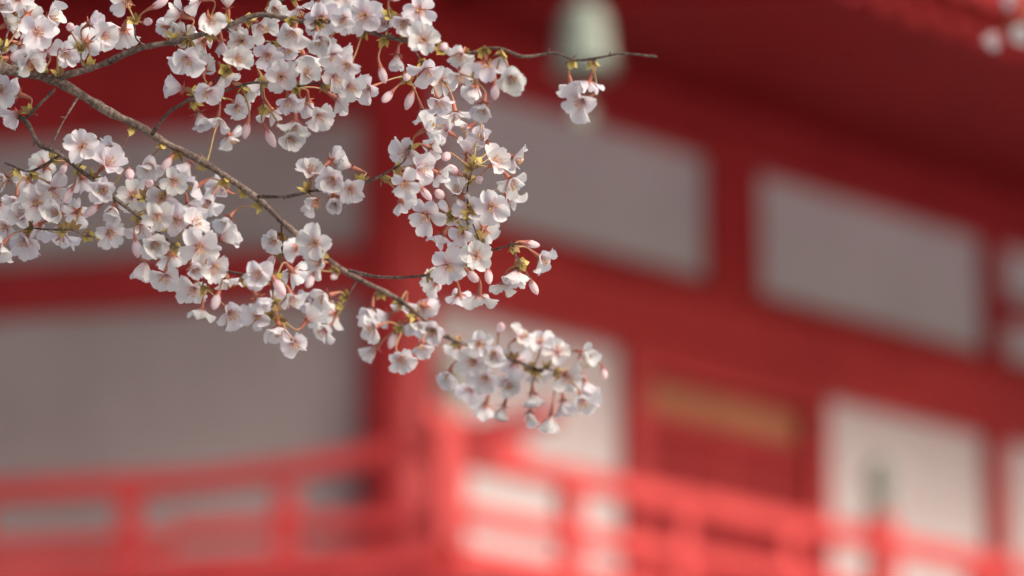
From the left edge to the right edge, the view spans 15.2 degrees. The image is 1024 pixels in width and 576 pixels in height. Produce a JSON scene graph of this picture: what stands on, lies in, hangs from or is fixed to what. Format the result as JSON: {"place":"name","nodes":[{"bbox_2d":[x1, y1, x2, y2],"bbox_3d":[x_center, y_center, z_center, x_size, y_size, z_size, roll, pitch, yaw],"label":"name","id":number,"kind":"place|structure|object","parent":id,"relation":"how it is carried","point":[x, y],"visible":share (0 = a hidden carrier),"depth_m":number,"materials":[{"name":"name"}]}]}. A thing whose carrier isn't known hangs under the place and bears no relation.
{"place":"outdoors","nodes":[
{"label":"outdoors","id":0,"kind":"place"},
{"bbox_2d":[0,86,1023,575],"bbox_3d":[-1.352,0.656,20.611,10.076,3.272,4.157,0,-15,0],"label":"wall panels","id":1,"kind":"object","parent":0,"point":[136,392],"depth_m":19.07,"materials":[{"name":"white paint"}]},
{"bbox_2d":[0,0,1023,575],"bbox_3d":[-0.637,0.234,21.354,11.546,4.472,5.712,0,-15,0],"label":"building frame","id":2,"kind":"object","parent":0,"point":[734,380],"visible":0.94,"depth_m":19.84,"materials":[{"name":"red wood"}]},
{"bbox_2d":[0,354,1023,575],"bbox_3d":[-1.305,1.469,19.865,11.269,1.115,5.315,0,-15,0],"label":"railing","id":3,"kind":"object","parent":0,"point":[454,445],"visible":0.97,"depth_m":17.66,"materials":[{"name":"red wood"}]},
{"bbox_2d":[0,0,1023,196],"bbox_3d":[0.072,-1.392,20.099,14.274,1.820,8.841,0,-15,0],"label":"pagoda eaves","id":4,"kind":"object","parent":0,"point":[933,83],"visible":0.87,"depth_m":18.92,"materials":[{"name":"red wood"}]},
{"label":"ground","id":5,"kind":"structure","parent":0,"visible":0},
{"bbox_2d":[0,0,657,376],"bbox_3d":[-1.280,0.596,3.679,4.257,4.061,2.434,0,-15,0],"label":"cherry tree boughs","id":6,"kind":"object","parent":5,"relation":"on","point":[61,82],"visible":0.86,"depth_m":3.00,"materials":[{"name":"brown plant"}]},
{"bbox_2d":[0,0,1023,433],"bbox_3d":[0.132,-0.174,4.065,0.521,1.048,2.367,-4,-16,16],"label":"cherry blossoms","id":7,"kind":"object","parent":6,"relation":"attached to","point":[30,206],"visible":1,"depth_m":2.98,"materials":[{"name":"white plant"}]},
{"bbox_3d":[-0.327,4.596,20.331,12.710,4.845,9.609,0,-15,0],"label":"pagoda","id":8,"kind":"object","parent":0,"visible":0},
{"bbox_2d":[551,0,617,124],"bbox_3d":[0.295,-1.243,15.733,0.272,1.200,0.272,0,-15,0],"label":"wind bell","id":9,"kind":"object","parent":8,"relation":"hanging from","point":[584,31],"visible":0.88,"depth_m":15.60,"materials":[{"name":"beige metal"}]}
]}

